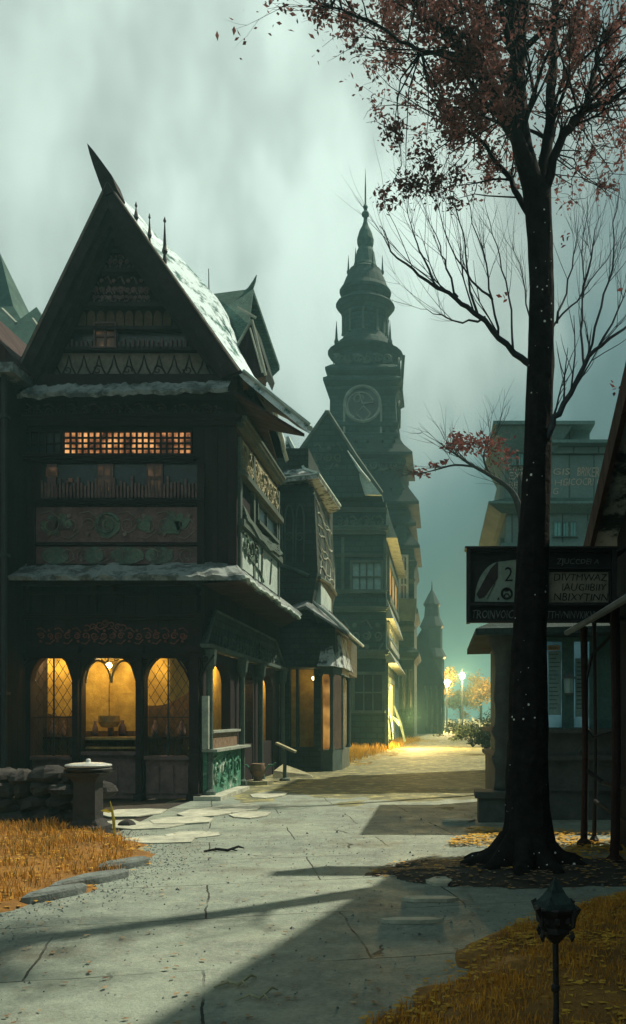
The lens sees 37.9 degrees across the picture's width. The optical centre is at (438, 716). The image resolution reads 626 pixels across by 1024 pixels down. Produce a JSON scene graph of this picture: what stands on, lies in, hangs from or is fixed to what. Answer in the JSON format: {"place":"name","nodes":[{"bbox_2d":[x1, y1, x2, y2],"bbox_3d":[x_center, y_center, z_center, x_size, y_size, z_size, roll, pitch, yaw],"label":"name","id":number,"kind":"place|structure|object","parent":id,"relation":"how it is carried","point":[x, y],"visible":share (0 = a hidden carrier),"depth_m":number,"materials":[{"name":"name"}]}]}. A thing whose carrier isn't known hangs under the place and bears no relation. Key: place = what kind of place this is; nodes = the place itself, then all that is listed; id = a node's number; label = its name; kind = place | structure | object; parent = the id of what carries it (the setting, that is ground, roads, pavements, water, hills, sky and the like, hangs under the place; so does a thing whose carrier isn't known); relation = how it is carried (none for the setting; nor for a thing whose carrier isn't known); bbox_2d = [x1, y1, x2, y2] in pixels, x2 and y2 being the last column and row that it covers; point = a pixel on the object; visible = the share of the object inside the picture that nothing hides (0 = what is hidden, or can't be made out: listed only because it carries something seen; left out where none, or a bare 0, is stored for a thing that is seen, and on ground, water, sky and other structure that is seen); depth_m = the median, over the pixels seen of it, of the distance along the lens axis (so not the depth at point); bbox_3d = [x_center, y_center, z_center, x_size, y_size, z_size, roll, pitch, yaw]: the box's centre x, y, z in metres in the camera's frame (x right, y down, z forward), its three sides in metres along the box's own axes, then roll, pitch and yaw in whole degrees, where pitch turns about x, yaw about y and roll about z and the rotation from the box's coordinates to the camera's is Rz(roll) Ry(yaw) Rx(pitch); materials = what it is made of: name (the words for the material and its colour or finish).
{"place":"outdoors","nodes":[
{"label":"outdoors","id":0,"kind":"place"},
{"bbox_2d":[0,254,41,343],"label":"spired house","id":1,"kind":"structure","parent":0,"point":[18,319],"depth_m":42.47,"materials":[{"name":"teal metal"}]},
{"bbox_2d":[0,816,154,912],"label":"verge","id":2,"kind":"structure","parent":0,"point":[12,903],"depth_m":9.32,"materials":[{"name":"plant"}]},
{"bbox_2d":[21,883,86,903],"bbox_3d":[-3.403,1.559,7.920,0.186,0.103,0.693,0,0,29],"label":"kerb stone","id":3,"kind":"object","parent":2,"relation":"on","point":[51,893],"visible":0.95,"depth_m":7.86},
{"bbox_2d":[0,765,118,825],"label":"stone wall","id":4,"kind":"structure","parent":2,"relation":"on","point":[25,794],"depth_m":12.78,"materials":[{"name":"grey stone"}]},
{"bbox_2d":[0,823,152,906],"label":"fallen leaves","id":5,"kind":"object","parent":2,"relation":"on","point":[67,856],"visible":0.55,"depth_m":9.86,"materials":[{"name":"orange plant"}]},
{"bbox_2d":[61,767,114,832],"bbox_3d":[-4.812,1.150,12.300,0.630,0.900,0.630,0,0,0],"label":"stone pedestal","id":6,"kind":"object","parent":2,"relation":"on","point":[87,796],"visible":0.88,"depth_m":12.15,"materials":[{"name":"grey stone"}]},
{"bbox_2d":[64,759,111,767],"bbox_3d":[-4.812,0.636,12.300,0.620,0.123,0.620,0,0,0],"label":"lidded dish","id":7,"kind":"object","parent":6,"relation":"on","point":[88,763],"visible":1,"depth_m":12.11,"materials":[{"name":"white ceramic"}]},
{"bbox_2d":[101,801,115,834],"bbox_3d":[-4.343,1.353,11.762,0.199,0.496,0.095,0,0,18],"label":"sprout","id":8,"kind":"object","parent":2,"relation":"on","point":[113,817],"visible":0.86,"depth_m":11.75,"materials":[{"name":"plant"}]},
{"bbox_2d":[95,856,148,870],"bbox_3d":[-3.331,1.559,9.468,0.182,0.102,0.712,0,0,26],"label":"kerb stone","id":9,"kind":"object","parent":2,"relation":"on","point":[134,862],"visible":0.76,"depth_m":9.44,"materials":[{"name":"grey stone"}]},
{"bbox_2d":[103,791,287,843],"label":"path","id":10,"kind":"structure","parent":0,"point":[204,815],"depth_m":14.14,"materials":[{"name":"beige stone"}]},
{"bbox_2d":[118,819,135,825],"bbox_3d":[-4.570,1.551,13.111,0.250,0.098,0.246,0,0,26],"label":"boulder","id":11,"kind":"object","parent":10,"relation":"on","point":[126,822],"visible":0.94,"depth_m":13.03,"materials":[{"name":"black stone"}]},
{"bbox_2d":[69,718,490,833],"bbox_3d":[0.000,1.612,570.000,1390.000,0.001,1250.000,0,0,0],"label":"ground","id":12,"kind":"structure","parent":0,"point":[146,803],"depth_m":16.45,"materials":[{"name":"soil"}]},
{"bbox_2d":[0,321,47,769],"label":"narrow house","id":13,"kind":"structure","parent":12,"relation":"on","point":[14,371],"depth_m":16.70,"materials":[{"name":"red wood"}]},
{"bbox_2d":[8,144,312,800],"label":"gabled house","id":14,"kind":"structure","parent":12,"relation":"on","point":[155,442],"depth_m":17.21,"materials":[{"name":"black wood"}]},
{"bbox_2d":[23,430,62,453],"bbox_3d":[-7.611,-5.248,17.155,0.834,0.477,0.150,0,0,0],"label":"window","id":15,"kind":"structure","parent":14,"relation":"in","point":[37,441],"depth_m":17.18,"materials":[{"name":"black glass"}]},
{"bbox_2d":[49,721,56,736],"bbox_3d":[-7.764,0.239,18.030,0.146,0.318,0.139,0,0,0],"label":"jar","id":16,"kind":"object","parent":14,"relation":"on","point":[51,727],"visible":0.55,"depth_m":17.99,"materials":[{"name":"ceramic"}]},
{"bbox_2d":[61,721,65,736],"bbox_3d":[-7.558,0.238,18.030,0.100,0.319,0.095,0,0,0],"label":"jar","id":17,"kind":"object","parent":14,"relation":"on","point":[63,732],"visible":0.9,"depth_m":18.00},
{"bbox_2d":[92,721,97,736],"bbox_3d":[-6.916,0.239,18.030,0.121,0.319,0.115,0,0,0],"label":"jar","id":18,"kind":"object","parent":14,"relation":"on","point":[95,730],"visible":1,"depth_m":17.99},
{"bbox_2d":[91,322,116,347],"bbox_3d":[-6.390,-7.295,17.140,0.490,0.512,0.120,0,0,0],"label":"window","id":19,"kind":"structure","parent":14,"relation":"in","point":[101,339],"depth_m":17.16,"materials":[{"name":"brown"}]},
{"bbox_2d":[98,662,119,727],"bbox_3d":[-6.550,-0.430,17.800,0.420,1.300,0.409,0,0,0],"label":"hanging lamp","id":20,"kind":"object","parent":14,"relation":"hanging from","point":[109,721],"visible":0.94,"depth_m":17.66,"materials":[{"name":"gold metal"}]},
{"bbox_2d":[107,728,113,736],"bbox_3d":[-6.604,0.246,18.030,0.131,0.304,0.125,0,0,0],"label":"jar","id":21,"kind":"object","parent":14,"relation":"on","point":[110,731],"visible":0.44,"depth_m":17.98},
{"bbox_2d":[118,720,126,736],"bbox_3d":[-6.369,0.233,18.030,0.167,0.330,0.159,0,0,0],"label":"jar","id":22,"kind":"object","parent":14,"relation":"on","point":[122,731],"visible":1,"depth_m":17.98,"materials":[{"name":"ceramic"}]},
{"bbox_2d":[62,430,192,453],"bbox_3d":[-5.973,-5.248,17.178,2.545,0.477,0.105,0,0,0],"label":"window","id":23,"kind":"structure","parent":14,"relation":"in","point":[73,441],"depth_m":17.19,"materials":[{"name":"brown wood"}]},
{"bbox_2d":[151,720,158,736],"bbox_3d":[-5.706,0.232,18.030,0.162,0.332,0.154,0,0,0],"label":"jar","id":24,"kind":"object","parent":14,"relation":"on","point":[155,726],"visible":0.78,"depth_m":17.98,"materials":[{"name":"ceramic"}]},
{"bbox_2d":[177,721,185,736],"bbox_3d":[-5.178,0.243,18.030,0.169,0.310,0.160,0,0,0],"label":"jar","id":25,"kind":"object","parent":14,"relation":"on","point":[181,726],"visible":0.85,"depth_m":17.98,"materials":[{"name":"ceramic"}]},
{"bbox_2d":[256,498,279,544],"bbox_3d":[-3.830,-4.350,20.050,0.120,0.540,2.360,0,0,0],"label":"window","id":26,"kind":"structure","parent":14,"relation":"in","point":[266,522],"depth_m":19.95,"materials":[{"name":"glass"}]},
{"bbox_2d":[300,410,405,748],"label":"stone townhouse","id":27,"kind":"structure","parent":12,"relation":"on","point":[369,569],"depth_m":43.98,"materials":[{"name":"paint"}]},
{"bbox_2d":[349,560,383,592],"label":"window","id":28,"kind":"structure","parent":27,"relation":"in","point":[364,574],"depth_m":43.98,"materials":[{"name":"glass"}]},
{"bbox_2d":[351,672,384,712],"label":"window","id":29,"kind":"structure","parent":27,"relation":"in","point":[368,689],"depth_m":43.98,"materials":[{"name":"glass"}]},
{"bbox_2d":[389,677,395,739],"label":"doorway","id":30,"kind":"structure","parent":27,"relation":"in","point":[391,682],"depth_m":48.80,"materials":[{"name":"stone"}]},
{"bbox_2d":[387,555,398,621],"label":"window","id":31,"kind":"structure","parent":27,"relation":"in","point":[392,583],"depth_m":48.36,"materials":[{"name":"glass"}]},
{"bbox_2d":[387,622,398,658],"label":"window","id":32,"kind":"structure","parent":27,"relation":"in","point":[392,640],"depth_m":47.91,"materials":[{"name":"glass"}]},
{"bbox_2d":[323,168,421,738],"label":"clock tower","id":33,"kind":"structure","parent":12,"relation":"on","point":[363,379],"depth_m":60.99,"materials":[{"name":"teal stone"}]},
{"bbox_2d":[399,675,399,708],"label":"window","id":34,"kind":"structure","parent":33,"relation":"in","point":[399,675],"depth_m":59.66,"materials":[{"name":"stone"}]},
{"bbox_2d":[399,555,408,598],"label":"window","id":35,"kind":"structure","parent":33,"relation":"in","point":[403,588],"depth_m":59.55,"materials":[{"name":"grey"}]},
{"bbox_2d":[401,669,406,708],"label":"window","id":36,"kind":"structure","parent":33,"relation":"in","point":[404,677],"depth_m":59.66,"materials":[{"name":"glass"}]},
{"bbox_2d":[408,669,413,708],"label":"window","id":37,"kind":"structure","parent":33,"relation":"in","point":[410,671],"depth_m":59.66,"materials":[{"name":"glass"}]},
{"bbox_2d":[417,584,446,733],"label":"spired hall","id":38,"kind":"structure","parent":12,"relation":"on","point":[430,691],"depth_m":84.00,"materials":[{"name":"stone"}]},
{"bbox_2d":[378,384,521,531],"bbox_3d":[0.405,-2.689,18.707,3.232,8.785,2.059,0,0,7],"label":"slender tree","id":39,"kind":"object","parent":12,"relation":"on","point":[460,442],"visible":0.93,"depth_m":18.65,"materials":[{"name":"red plant"}]},
{"bbox_2d":[443,666,459,730],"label":"golden tree","id":40,"kind":"object","parent":12,"relation":"on","point":[449,674],"visible":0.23,"depth_m":99.45,"materials":[{"name":"yellow plant"}]},
{"bbox_2d":[444,687,482,723],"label":"golden tree","id":41,"kind":"object","parent":12,"relation":"on","point":[455,700],"visible":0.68,"depth_m":111.88,"materials":[{"name":"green plant"}]},
{"bbox_2d":[452,716,490,747],"bbox_3d":[1.993,0.766,38.111,2.314,1.707,3.311,0,0,-29],"label":"shrub","id":42,"kind":"object","parent":12,"relation":"on","point":[482,740],"visible":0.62,"depth_m":37.60,"materials":[{"name":"green plant"}]},
{"bbox_2d":[460,669,490,720],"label":"golden tree","id":43,"kind":"object","parent":12,"relation":"on","point":[479,691],"visible":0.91,"depth_m":103.11,"materials":[{"name":"orange plant"}]},
{"bbox_2d":[467,708,490,725],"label":"shrub","id":44,"kind":"object","parent":12,"relation":"on","point":[488,714],"visible":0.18,"depth_m":53.41,"materials":[{"name":"green plant"}]},
{"bbox_2d":[479,421,607,545],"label":"lettered house","id":45,"kind":"structure","parent":12,"relation":"on","point":[578,453],"depth_m":22.50,"materials":[{"name":"teal"}]},
{"bbox_2d":[497,538,503,545],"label":"window","id":46,"kind":"structure","parent":45,"relation":"in","point":[501,540],"depth_m":23.00,"materials":[{"name":"teal glass"}]},
{"bbox_2d":[510,453,516,465],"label":"window","id":47,"kind":"structure","parent":45,"relation":"in","point":[513,456],"depth_m":22.58,"materials":[{"name":"glass"}]},
{"bbox_2d":[517,453,523,465],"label":"window","id":48,"kind":"structure","parent":45,"relation":"in","point":[520,455],"depth_m":22.58,"materials":[{"name":"teal glass"}]},
{"bbox_2d":[552,521,562,536],"bbox_3d":[2.937,-4.643,22.155,0.258,0.394,0.090,0,0,0],"label":"window","id":49,"kind":"structure","parent":45,"relation":"in","point":[557,525],"depth_m":22.18,"materials":[{"name":"teal glass"}]},
{"bbox_2d":[563,521,568,536],"bbox_3d":[3.141,-4.643,22.155,0.203,0.394,0.090,0,0,0],"label":"window","id":50,"kind":"structure","parent":45,"relation":"in","point":[565,523],"depth_m":22.16,"materials":[{"name":"teal glass"}]},
{"bbox_2d":[569,521,577,536],"bbox_3d":[3.328,-4.643,22.155,0.225,0.394,0.090,0,0,0],"label":"window","id":51,"kind":"structure","parent":45,"relation":"in","point":[573,524],"depth_m":22.16,"materials":[{"name":"teal glass"}]},
{"bbox_2d":[564,363,625,862],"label":"shingle house","id":52,"kind":"structure","parent":12,"relation":"on","point":[607,524],"depth_m":10.80,"materials":[{"name":"brown wood"}]},
{"bbox_2d":[464,546,625,623],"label":"hanging sign","id":53,"kind":"object","parent":52,"relation":"attached to","point":[582,583],"visible":0.84,"depth_m":10.64,"materials":[{"name":"black metal"}]},
{"bbox_2d":[0,793,625,1023],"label":"road","id":54,"kind":"structure","parent":0,"point":[141,986],"depth_m":6.90,"materials":[{"name":"grey concrete"}]},
{"bbox_2d":[49,868,128,886],"bbox_3d":[-3.343,1.560,8.587,0.197,0.100,0.943,0,0,33],"label":"kerb stone","id":55,"kind":"object","parent":54,"relation":"on","point":[100,877],"visible":0.82,"depth_m":8.58,"materials":[{"name":"grey stone"}]},
{"bbox_2d":[204,845,243,851],"bbox_3d":[-2.554,1.566,10.637,0.451,0.064,0.170,0,0,0],"label":"twig","id":56,"kind":"object","parent":54,"relation":"on","point":[223,849],"visible":1,"depth_m":10.60,"materials":[{"name":"brown wood"}]},
{"bbox_2d":[214,973,256,987],"bbox_3d":[-1.210,1.567,5.322,0.228,0.054,0.165,0,0,0],"label":"twig","id":57,"kind":"object","parent":54,"relation":"on","point":[238,983],"visible":1,"depth_m":5.29,"materials":[{"name":"brown wood"}]},
{"bbox_2d":[235,986,277,1000],"bbox_3d":[-1.032,1.568,5.072,0.216,0.050,0.164,0,0,0],"label":"twig","id":58,"kind":"object","parent":54,"relation":"on","point":[262,995],"visible":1,"depth_m":5.05,"materials":[{"name":"brown wood"}]},
{"bbox_2d":[0,794,523,1023],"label":"fallen leaves","id":59,"kind":"object","parent":54,"relation":"on","point":[187,992],"visible":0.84,"depth_m":5.99,"materials":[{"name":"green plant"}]},
{"bbox_2d":[0,811,604,1023],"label":"gravel","id":60,"kind":"structure","parent":54,"relation":"on","point":[291,927],"depth_m":8.36,"materials":[{"name":"grey gravel"}]},
{"bbox_2d":[380,917,443,923],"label":"paving slab","id":61,"kind":"structure","parent":54,"relation":"on","point":[409,920],"depth_m":6.92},
{"bbox_2d":[402,895,458,902],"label":"paving slab","id":62,"kind":"structure","parent":54,"relation":"on","point":[431,899],"depth_m":7.72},
{"bbox_2d":[426,876,451,886],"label":"paving slab","id":63,"kind":"structure","parent":54,"relation":"on","point":[444,881],"depth_m":8.53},
{"bbox_2d":[442,818,474,822],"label":"paving slab","id":64,"kind":"structure","parent":54,"relation":"on","point":[458,820],"depth_m":13.60,"materials":[{"name":"grey stone"}]},
{"bbox_2d":[364,857,625,888],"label":"soil","id":65,"kind":"structure","parent":54,"relation":"on","point":[608,870],"depth_m":8.82,"materials":[{"name":"brown soil"}]},
{"bbox_2d":[215,0,625,875],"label":"autumn tree","id":66,"kind":"object","parent":65,"relation":"on","point":[523,842],"visible":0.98,"depth_m":9.20,"materials":[{"name":"brown plant"}]},
{"bbox_2d":[369,855,625,888],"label":"fallen leaves","id":67,"kind":"object","parent":65,"relation":"on","point":[460,857],"visible":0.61,"depth_m":8.94,"materials":[{"name":"brown plant"}]},
{"bbox_2d":[449,826,625,858],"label":"fallen leaves","id":68,"kind":"object","parent":54,"relation":"on","point":[490,831],"visible":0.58,"depth_m":11.25,"materials":[{"name":"orange plant"}]},
{"bbox_2d":[467,623,611,821],"bbox_3d":[2.525,-0.320,15.425,3.950,3.840,4.150,0,0,0],"label":"kiosk","id":69,"kind":"object","parent":54,"relation":"on","point":[494,640],"visible":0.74,"depth_m":13.88,"materials":[{"name":"teal paint"}]},
{"bbox_2d":[547,637,592,727],"bbox_3d":[1.974,-0.502,13.925,0.928,1.460,0.150,0,0,0],"label":"window","id":70,"kind":"structure","parent":69,"relation":"in","point":[554,720],"depth_m":13.98,"materials":[{"name":"glass"}]},
{"bbox_2d":[0,0,625,717],"label":"sky","id":71,"kind":"structure","parent":0,"point":[244,161],"materials":[{"name":"grey"}]},
{"bbox_2d":[167,731,484,813],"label":"lane","id":72,"kind":"structure","parent":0,"point":[440,768],"depth_m":23.02,"materials":[{"name":"grey concrete"}]},
{"bbox_2d":[245,762,275,785],"bbox_3d":[-4.284,1.333,21.115,0.738,0.534,0.808,0,0,-35],"label":"stone urn","id":73,"kind":"object","parent":72,"relation":"on","point":[257,771],"visible":0.89,"depth_m":20.92,"materials":[{"name":"brown stone"}]},
{"bbox_2d":[275,742,296,780],"bbox_3d":[-3.792,1.115,22.222,0.500,0.970,0.320,0,0,0],"label":"slanted stand","id":74,"kind":"object","parent":72,"relation":"on","point":[284,778],"visible":0.88,"depth_m":22.18,"materials":[{"name":"stone"}]},
{"bbox_2d":[272,764,312,777],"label":"mounting block","id":75,"kind":"structure","parent":72,"relation":"on","point":[292,772],"depth_m":23.32,"materials":[{"name":"grey stone"}]},
{"bbox_2d":[277,436,363,770],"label":"turret shop","id":76,"kind":"structure","parent":72,"relation":"on","point":[317,644],"depth_m":26.02,"materials":[{"name":"wood"}]},
{"bbox_2d":[349,736,420,762],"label":"grass","id":77,"kind":"structure","parent":72,"relation":"on","point":[359,751],"depth_m":40.70,"materials":[{"name":"orange plant"}]},
{"bbox_2d":[349,739,434,764],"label":"fallen leaves","id":78,"kind":"object","parent":72,"relation":"on","point":[407,744],"visible":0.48,"depth_m":40.20,"materials":[{"name":"orange plant"}]},
{"bbox_2d":[444,677,449,731],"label":"street lamp","id":79,"kind":"object","parent":72,"relation":"on","point":[447,682],"visible":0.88,"depth_m":91.94,"materials":[{"name":"white metal"}]},
{"bbox_2d":[433,719,483,739],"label":"shrub","id":80,"kind":"object","parent":72,"relation":"on","point":[451,725],"visible":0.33,"depth_m":61.53,"materials":[{"name":"green plant"}]},
{"bbox_2d":[459,670,464,725],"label":"street lamp","id":81,"kind":"object","parent":72,"relation":"on","point":[462,675],"visible":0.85,"depth_m":95.94,"materials":[{"name":"white metal"}]},
{"bbox_2d":[444,718,487,730],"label":"rubble wall","id":82,"kind":"structure","parent":72,"relation":"on","point":[464,720],"depth_m":101.04,"materials":[{"name":"beige stone"}]},
{"bbox_2d":[448,721,487,746],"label":"shrub","id":83,"kind":"object","parent":72,"relation":"on","point":[461,731],"visible":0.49,"depth_m":46.96,"materials":[{"name":"green plant"}]},
{"bbox_2d":[355,889,625,1023],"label":"verge","id":84,"kind":"structure","parent":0,"point":[574,1006],"depth_m":5.14,"materials":[{"name":"plant"}]},
{"bbox_2d":[358,891,625,1023],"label":"fallen leaves","id":85,"kind":"object","parent":84,"relation":"on","point":[473,944],"visible":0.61,"depth_m":5.49,"materials":[{"name":"orange plant"}]},
{"bbox_2d":[531,877,580,1023],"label":"garden lantern","id":86,"kind":"object","parent":84,"relation":"on","point":[557,909],"visible":1,"depth_m":4.18,"materials":[{"name":"black metal"}]}
]}

